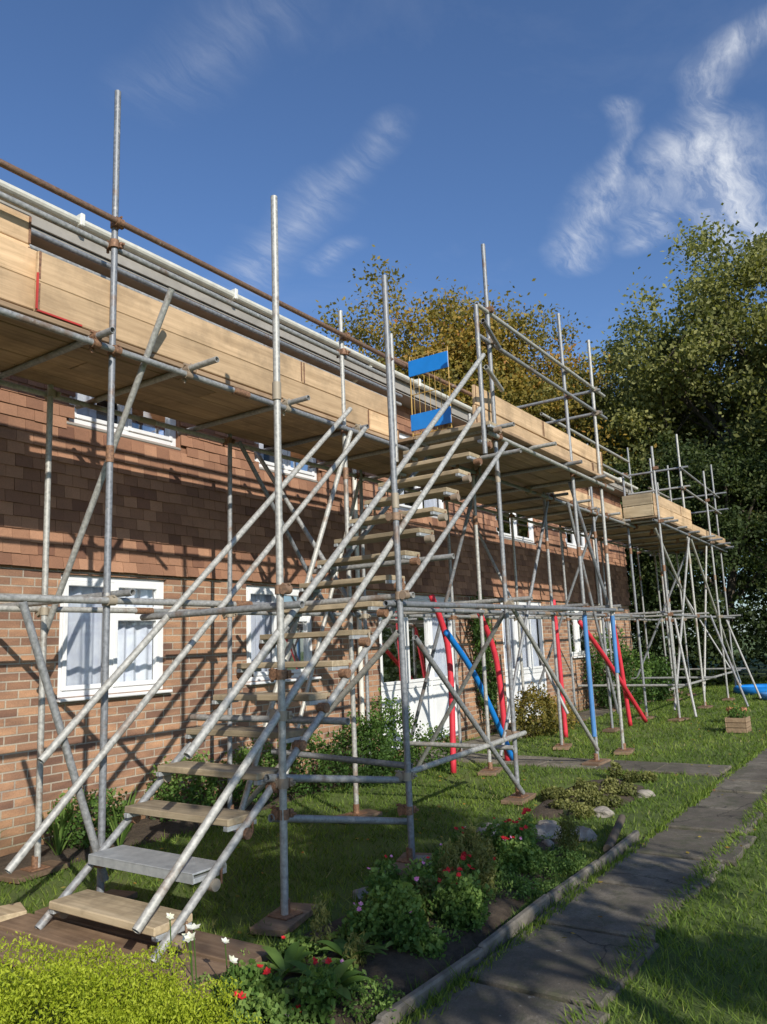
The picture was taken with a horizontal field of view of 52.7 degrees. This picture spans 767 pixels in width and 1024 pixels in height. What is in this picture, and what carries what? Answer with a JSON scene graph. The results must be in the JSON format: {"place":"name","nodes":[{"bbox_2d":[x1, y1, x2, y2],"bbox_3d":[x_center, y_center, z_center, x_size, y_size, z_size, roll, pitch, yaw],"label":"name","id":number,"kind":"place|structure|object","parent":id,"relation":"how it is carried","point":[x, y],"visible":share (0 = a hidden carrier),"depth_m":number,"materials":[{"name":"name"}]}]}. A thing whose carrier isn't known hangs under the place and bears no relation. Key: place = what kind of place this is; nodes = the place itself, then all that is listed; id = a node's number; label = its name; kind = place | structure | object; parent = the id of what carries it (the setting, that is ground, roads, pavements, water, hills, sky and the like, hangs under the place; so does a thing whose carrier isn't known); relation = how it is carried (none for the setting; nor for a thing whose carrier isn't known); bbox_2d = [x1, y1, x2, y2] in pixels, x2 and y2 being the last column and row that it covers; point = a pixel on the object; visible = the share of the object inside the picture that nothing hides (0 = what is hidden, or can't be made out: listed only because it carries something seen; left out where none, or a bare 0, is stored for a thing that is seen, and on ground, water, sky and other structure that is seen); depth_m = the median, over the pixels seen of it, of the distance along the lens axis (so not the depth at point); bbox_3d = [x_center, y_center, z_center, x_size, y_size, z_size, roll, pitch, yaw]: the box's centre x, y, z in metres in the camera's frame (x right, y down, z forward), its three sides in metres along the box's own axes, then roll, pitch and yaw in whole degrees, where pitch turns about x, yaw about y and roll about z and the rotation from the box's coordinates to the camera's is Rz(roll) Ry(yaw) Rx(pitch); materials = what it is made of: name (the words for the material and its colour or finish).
{"place":"outdoors","nodes":[
{"label":"outdoors","id":0,"kind":"place"},
{"bbox_2d":[0,635,766,1023],"bbox_3d":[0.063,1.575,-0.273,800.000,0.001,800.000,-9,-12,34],"label":"ground","id":1,"kind":"structure","parent":0,"point":[624,1001],"depth_m":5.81,"materials":[{"name":"green plant"}]},
{"bbox_2d":[0,902,26,921],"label":"timber offcut","id":2,"kind":"object","parent":1,"relation":"on","point":[10,911],"visible":0.81,"depth_m":4.84,"materials":[{"name":"brown wood"}]},
{"bbox_2d":[0,931,266,1023],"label":"lime shrub","id":3,"kind":"object","parent":1,"relation":"on","point":[135,1011],"visible":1,"depth_m":2.89,"materials":[{"name":"green plant"}]},
{"bbox_2d":[0,769,383,874],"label":"flower bed soil","id":4,"kind":"structure","parent":1,"relation":"on","point":[142,830],"depth_m":6.86,"materials":[{"name":"brown soil"}]},
{"bbox_2d":[28,800,80,855],"bbox_3d":[-2.659,2.561,6.319,0.386,0.523,0.596,-3,-10,6],"label":"strap leaf plant","id":5,"kind":"object","parent":4,"relation":"on","point":[57,837],"visible":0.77,"depth_m":6.27,"materials":[{"name":"green plant"}]},
{"bbox_2d":[93,787,135,845],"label":"strap leaf plant","id":6,"kind":"object","parent":4,"relation":"on","point":[123,834],"visible":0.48,"depth_m":6.45,"materials":[{"name":"green plant"}]},
{"bbox_2d":[116,783,144,831],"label":"strap leaf plant","id":7,"kind":"object","parent":4,"relation":"on","point":[133,799],"visible":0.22,"depth_m":6.97,"materials":[{"name":"green plant"}]},
{"bbox_2d":[47,738,278,849],"bbox_3d":[-1.969,2.636,7.415,0.700,0.734,2.713,-9,-12,34],"label":"garden shrub","id":8,"kind":"object","parent":4,"relation":"on","point":[211,783],"visible":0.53,"depth_m":7.35,"materials":[{"name":"green plant"}]},
{"bbox_2d":[0,353,520,1014],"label":"scaffold staircase","id":9,"kind":"structure","parent":1,"relation":"on","point":[66,919],"depth_m":4.97,"materials":[{"name":"metal"}]},
{"bbox_2d":[0,395,635,856],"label":"walls","id":10,"kind":"structure","parent":1,"relation":"on","point":[154,733],"depth_m":8.01,"materials":[{"name":"brown brick"}]},
{"bbox_2d":[0,372,631,605],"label":"hanging tiles","id":11,"kind":"object","parent":10,"relation":"attached to","point":[169,512],"visible":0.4,"depth_m":8.60,"materials":[{"name":"tile"}]},
{"bbox_2d":[0,199,633,507],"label":"roof","id":12,"kind":"structure","parent":10,"relation":"on","point":[71,239],"depth_m":9.02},
{"bbox_2d":[0,179,637,756],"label":"gutter and downpipes","id":13,"kind":"object","parent":12,"relation":"attached to","point":[80,221],"visible":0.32,"depth_m":8.90,"materials":[{"name":"beige plastic"}]},
{"bbox_2d":[56,393,615,749],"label":"window frames","id":14,"kind":"structure","parent":10,"relation":"attached to","point":[434,706],"depth_m":9.53,"materials":[{"name":"white plastic"}]},
{"bbox_2d":[140,410,584,682],"bbox_3d":[-0.159,0.592,11.492,0.001,3.820,21.490,-9,-12,34],"label":"window glass","id":15,"kind":"object","parent":14,"relation":"in","point":[418,660],"visible":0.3,"depth_m":11.67,"materials":[{"name":"clear glass"}]},
{"bbox_2d":[66,393,607,685],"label":"curtains","id":16,"kind":"object","parent":10,"relation":"attached to","point":[84,641],"visible":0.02,"depth_m":7.84,"materials":[{"name":"white fabric"}]},
{"bbox_2d":[466,591,497,724],"bbox_3d":[1.786,2.543,13.541,0.319,2.318,0.923,-9,-12,34],"label":"climbing rose","id":17,"kind":"object","parent":10,"relation":"attached to","point":[492,680],"visible":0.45,"depth_m":13.43,"materials":[{"name":"green plant"}]},
{"bbox_2d":[96,400,540,663],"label":"room back walls","id":18,"kind":"structure","parent":1,"relation":"on","point":[100,415],"depth_m":9.21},
{"bbox_2d":[353,887,368,900],"bbox_3d":[-0.132,2.478,5.005,0.134,0.089,0.148,1,-10,-16],"label":"garden stone","id":19,"kind":"object","parent":1,"relation":"on","point":[359,893],"visible":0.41,"depth_m":4.97,"materials":[{"name":"grey stone"}]},
{"bbox_2d":[266,687,458,798],"bbox_3d":[-0.162,2.717,9.371,1.009,1.103,2.898,-11,-13,40],"label":"garden shrub","id":20,"kind":"object","parent":1,"relation":"on","point":[365,731],"visible":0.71,"depth_m":9.13,"materials":[{"name":"green plant"}]},
{"bbox_2d":[163,839,565,1023],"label":"flower bed soil","id":21,"kind":"structure","parent":1,"relation":"on","point":[395,966],"depth_m":3.89,"materials":[{"name":"brown soil"}]},
{"bbox_2d":[169,919,236,1009],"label":"flower stems","id":22,"kind":"object","parent":21,"relation":"on","point":[190,956],"visible":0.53,"depth_m":3.52,"materials":[{"name":"green plant"}]},
{"bbox_2d":[166,912,237,962],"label":"white flowers","id":23,"kind":"object","parent":22,"relation":"in","point":[188,937],"visible":0.98,"depth_m":3.53,"materials":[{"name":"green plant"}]},
{"bbox_2d":[225,964,298,1018],"bbox_3d":[-0.555,2.128,3.418,0.358,0.109,0.377,3,-11,-30],"label":"foxglove plant","id":24,"kind":"object","parent":21,"relation":"on","point":[289,991],"visible":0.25,"depth_m":3.40,"materials":[{"name":"green plant"}]},
{"bbox_2d":[249,941,314,979],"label":"foxglove plant","id":25,"kind":"object","parent":21,"relation":"on","point":[294,950],"visible":0.69,"depth_m":3.80,"materials":[{"name":"green plant"}]},
{"bbox_2d":[283,959,373,1022],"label":"foxglove plant","id":26,"kind":"object","parent":21,"relation":"on","point":[347,978],"visible":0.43,"depth_m":3.51,"materials":[{"name":"green plant"}]},
{"bbox_2d":[316,932,387,964],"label":"foxglove plant","id":27,"kind":"object","parent":21,"relation":"on","point":[337,945],"visible":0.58,"depth_m":3.86,"materials":[{"name":"green plant"}]},
{"bbox_2d":[166,813,587,1023],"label":"bedding plants","id":28,"kind":"object","parent":21,"relation":"on","point":[512,853],"visible":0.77,"depth_m":4.14,"materials":[{"name":"green plant"}]},
{"bbox_2d":[234,807,530,1012],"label":"red flowers","id":29,"kind":"object","parent":21,"relation":"on","point":[328,960],"visible":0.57,"depth_m":4.41,"materials":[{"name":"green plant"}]},
{"bbox_2d":[285,826,521,1015],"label":"pink flowers","id":30,"kind":"object","parent":21,"relation":"on","point":[361,903],"visible":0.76,"depth_m":4.18,"materials":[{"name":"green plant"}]},
{"bbox_2d":[376,930,435,953],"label":"foxglove plant","id":31,"kind":"object","parent":21,"relation":"on","point":[418,947],"visible":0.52,"depth_m":3.94,"materials":[{"name":"green plant"}]},
{"bbox_2d":[309,808,581,967],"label":"grey foliage plants","id":32,"kind":"object","parent":21,"relation":"on","point":[484,854],"visible":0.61,"depth_m":4.77,"materials":[{"name":"green plant"}]},
{"bbox_2d":[0,90,761,936],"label":"scaffolding","id":33,"kind":"object","parent":1,"relation":"on","point":[76,328],"visible":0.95,"depth_m":7.14,"materials":[{"name":"metal"}]},
{"bbox_2d":[408,346,451,436],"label":"safety gate","id":34,"kind":"structure","parent":33,"relation":"on","point":[423,365],"depth_m":8.68,"materials":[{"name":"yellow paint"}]},
{"bbox_2d":[9,716,766,1017],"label":"fallen leaves","id":35,"kind":"object","parent":1,"relation":"on","point":[239,932],"visible":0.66,"depth_m":6.17,"materials":[{"name":"brown plant"}]},
{"bbox_2d":[356,338,443,507],"bbox_3d":[-1.478,-0.083,32.508,11.471,14.986,12.231,-4,-10,9],"label":"autumn tree","id":36,"kind":"object","parent":1,"relation":"on","point":[402,369],"depth_m":32.87,"materials":[{"name":"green plant"}]},
{"bbox_2d":[414,855,431,869],"bbox_3d":[0.273,2.569,5.676,0.183,0.109,0.253,-7,-11,24],"label":"garden stone","id":37,"kind":"object","parent":1,"relation":"on","point":[420,856],"visible":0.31,"depth_m":5.63,"materials":[{"name":"grey stone"}]},
{"bbox_2d":[305,245,553,502],"bbox_3d":[1.378,-1.330,33.621,13.524,17.668,14.420,-11,-13,40],"label":"autumn tree","id":38,"kind":"object","parent":1,"relation":"on","point":[408,353],"visible":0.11,"depth_m":31.01,"materials":[{"name":"green plant"}]},
{"bbox_2d":[428,594,456,772],"bbox_3d":[0.750,2.133,9.656,0.076,2.202,0.448,-9,-12,34],"label":"foam pole","id":39,"kind":"object","parent":1,"relation":"on","point":[448,651],"visible":0.83,"depth_m":9.74,"materials":[{"name":"red plastic"}]},
{"bbox_2d":[476,822,499,835],"bbox_3d":[0.882,2.683,6.486,0.194,0.151,0.198,-10,-13,39],"label":"garden stone","id":40,"kind":"object","parent":1,"relation":"on","point":[483,828],"visible":0.15,"depth_m":6.45,"materials":[{"name":"grey stone"}]},
{"bbox_2d":[372,830,639,1023],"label":"path kerb edging","id":41,"kind":"object","parent":1,"relation":"on","point":[480,951],"visible":0.76,"depth_m":4.08,"materials":[{"name":"concrete"}]},
{"bbox_2d":[380,278,656,489],"bbox_3d":[4.259,-1.082,33.019,13.647,16.722,12.800,-5,-10,16],"label":"autumn tree","id":42,"kind":"object","parent":1,"relation":"on","point":[511,398],"visible":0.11,"depth_m":30.29,"materials":[{"name":"yellow plant"}]},
{"bbox_2d":[510,682,578,737],"bbox_3d":[2.812,3.409,13.492,0.911,0.932,1.828,-9,-12,34],"label":"garden shrub","id":43,"kind":"object","parent":1,"relation":"on","point":[547,706],"visible":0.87,"depth_m":13.02,"materials":[{"name":"green plant"}]},
{"bbox_2d":[530,823,561,840],"bbox_3d":[1.312,2.629,6.301,0.264,0.167,0.300,-1,-10,-10],"label":"garden stone","id":44,"kind":"object","parent":1,"relation":"on","point":[544,829],"visible":0.45,"depth_m":6.22,"materials":[{"name":"grey stone"}]},
{"bbox_2d":[537,820,556,824],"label":"garden stone","id":45,"kind":"object","parent":1,"relation":"on","point":[540,822],"visible":0.42,"depth_m":6.69,"materials":[{"name":"grey stone"}]},
{"bbox_2d":[542,839,554,848],"bbox_3d":[1.292,2.597,6.027,0.108,0.086,0.186,0,-10,-10],"label":"garden stone","id":46,"kind":"object","parent":1,"relation":"on","point":[547,843],"visible":0.58,"depth_m":6.00,"materials":[{"name":"grey stone"}]},
{"bbox_2d":[553,600,567,737],"bbox_3d":[2.902,2.567,12.757,0.076,2.234,0.176,-9,-12,34],"label":"foam pole","id":47,"kind":"object","parent":1,"relation":"on","point":[564,716],"visible":0.63,"depth_m":12.73,"materials":[{"name":"red plastic"}]},
{"bbox_2d":[471,340,653,490],"bbox_3d":[8.357,-0.257,36.026,12.875,15.775,12.075,-11,-13,41],"label":"autumn tree","id":48,"kind":"object","parent":1,"relation":"on","point":[547,369],"visible":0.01,"depth_m":33.67,"materials":[{"name":"green plant"}]},
{"bbox_2d":[399,742,766,1023],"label":"path edge grass","id":49,"kind":"structure","parent":1,"relation":"on","point":[694,802],"depth_m":4.68,"materials":[{"name":"green plant"}]},
{"bbox_2d":[571,826,596,841],"bbox_3d":[1.607,2.624,6.279,0.205,0.124,0.270,1,-10,-16],"label":"garden stone","id":50,"kind":"object","parent":1,"relation":"on","point":[588,833],"visible":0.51,"depth_m":6.19,"materials":[{"name":"grey stone"}]},
{"bbox_2d":[530,779,644,818],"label":"flower bed soil","id":51,"kind":"structure","parent":1,"relation":"on","point":[543,808],"depth_m":7.42,"materials":[{"name":"brown soil"}]},
{"bbox_2d":[539,760,657,818],"bbox_3d":[2.158,2.823,7.968,0.936,0.226,2.287,-9,-12,34],"label":"ground cover","id":52,"kind":"object","parent":51,"relation":"on","point":[584,809],"visible":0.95,"depth_m":7.69,"materials":[{"name":"green plant"}]},
{"bbox_2d":[593,806,614,817],"bbox_3d":[2.008,2.744,7.046,0.196,0.118,0.186,6,-13,-39],"label":"garden stone","id":53,"kind":"object","parent":1,"relation":"on","point":[605,812],"visible":0.74,"depth_m":6.99,"materials":[{"name":"beige stone"}]},
{"bbox_2d":[577,620,647,722],"bbox_3d":[3.988,2.804,13.317,0.082,1.873,2.744,-9,-12,36],"label":"foam pole","id":54,"kind":"object","parent":1,"relation":"on","point":[612,668],"visible":0.86,"depth_m":13.23,"materials":[{"name":"red plastic"}]},
{"bbox_2d":[603,814,625,852],"bbox_3d":[1.841,2.547,6.138,0.068,0.124,0.817,-7,-11,24],"label":"log","id":55,"kind":"object","parent":1,"relation":"on","point":[610,843],"visible":0.83,"depth_m":6.05,"materials":[{"name":"grey wood"}]},
{"bbox_2d":[610,621,632,725],"bbox_3d":[4.226,2.833,13.760,0.076,1.940,0.573,-9,-12,34],"label":"foam pole","id":56,"kind":"object","parent":1,"relation":"on","point":[626,699],"visible":0.58,"depth_m":13.77,"materials":[{"name":"plastic"}]},
{"bbox_2d":[580,628,682,708],"bbox_3d":[5.995,3.688,18.507,1.230,1.855,4.050,-11,-13,41],"label":"garden shrub","id":57,"kind":"object","parent":1,"relation":"on","point":[629,667],"visible":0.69,"depth_m":17.77,"materials":[{"name":"green plant"}]},
{"bbox_2d":[520,303,743,672],"bbox_3d":[10.634,-0.753,34.091,12.752,15.932,12.829,-3,-10,4],"label":"broadleaf tree","id":58,"kind":"object","parent":1,"relation":"on","point":[606,391],"visible":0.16,"depth_m":31.75,"materials":[{"name":"green plant"}]},
{"bbox_2d":[637,789,655,797],"bbox_3d":[2.642,2.853,7.797,0.202,0.112,0.129,-1,-10,-5],"label":"garden stone","id":59,"kind":"object","parent":1,"relation":"on","point":[645,793],"visible":0.83,"depth_m":7.76,"materials":[{"name":"beige stone"}]},
{"bbox_2d":[608,447,703,657],"bbox_3d":[7.648,2.056,27.349,7.000,8.133,6.279,2,-11,-23],"label":"broadleaf tree","id":60,"kind":"object","parent":1,"relation":"on","point":[621,468],"visible":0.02,"depth_m":26.30,"materials":[{"name":"green plant"}]},
{"bbox_2d":[577,203,766,604],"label":"broadleaf tree","id":61,"kind":"object","parent":1,"relation":"on","point":[667,366],"visible":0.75,"depth_m":27.73,"materials":[{"name":"green plant"}]},
{"bbox_2d":[622,410,766,682],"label":"broadleaf tree","id":62,"kind":"object","parent":1,"relation":"on","point":[747,471],"visible":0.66,"depth_m":24.40,"materials":[{"name":"green plant"}]},
{"bbox_2d":[628,554,766,688],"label":"shrubbery","id":63,"kind":"object","parent":1,"relation":"on","point":[747,613],"visible":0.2,"depth_m":23.77,"materials":[{"name":"green plant"}]},
{"bbox_2d":[646,316,766,636],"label":"broadleaf tree","id":64,"kind":"object","parent":1,"relation":"on","point":[720,575],"visible":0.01,"depth_m":31.94,"materials":[{"name":"green plant"}]},
{"bbox_2d":[725,716,751,732],"bbox_3d":[5.754,3.443,12.547,0.318,0.232,0.380,-9,-12,34],"label":"wooden planter","id":65,"kind":"object","parent":1,"relation":"on","point":[738,725],"visible":0.94,"depth_m":12.40,"materials":[{"name":"brown wood"}]},
{"bbox_2d":[726,707,746,714],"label":"flowers","id":66,"kind":"object","parent":65,"relation":"in","point":[727,709],"visible":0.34,"depth_m":13.70,"materials":[{"name":"plant"}]},
{"bbox_2d":[727,705,747,717],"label":"planter plant","id":67,"kind":"object","parent":65,"relation":"in","point":[732,713],"visible":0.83,"depth_m":12.53,"materials":[{"name":"green plant"}]},
{"bbox_2d":[710,306,766,477],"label":"broadleaf tree","id":68,"kind":"object","parent":1,"relation":"on","point":[759,335],"visible":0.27,"depth_m":26.20,"materials":[{"name":"green plant"}]},
{"bbox_2d":[733,684,766,694],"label":"paddling pool","id":69,"kind":"structure","parent":1,"relation":"on","point":[747,689],"depth_m":19.80,"materials":[{"name":"blue plastic"}]},
{"bbox_2d":[760,692,766,699],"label":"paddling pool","id":70,"kind":"structure","parent":1,"relation":"on","point":[763,695],"depth_m":18.07,"materials":[{"name":"blue plastic"}]},
{"bbox_2d":[0,0,766,637],"label":"sky","id":71,"kind":"structure","parent":0,"point":[563,139],"materials":[{"name":"blue"}]},
{"bbox_2d":[393,698,731,776],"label":"path","id":72,"kind":"structure","parent":0,"point":[655,767],"depth_m":9.89,"materials":[{"name":"concrete"}]},
{"bbox_2d":[443,629,512,760],"bbox_3d":[1.247,2.378,9.835,0.078,1.765,1.743,-9,-12,32],"label":"foam pole","id":73,"kind":"object","parent":72,"relation":"on","point":[464,658],"visible":0.77,"depth_m":9.78,"materials":[{"name":"blue plastic"}]},
{"bbox_2d":[477,613,509,760],"bbox_3d":[1.470,2.325,10.321,0.076,1.996,0.629,-9,-12,34],"label":"foam pole","id":74,"kind":"object","parent":72,"relation":"on","point":[498,677],"visible":0.69,"depth_m":10.43,"materials":[{"name":"red plastic"}]},
{"bbox_2d":[411,748,766,1023],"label":"garden path","id":75,"kind":"structure","parent":0,"point":[542,974],"depth_m":4.25,"materials":[{"name":"concrete"}]}
]}

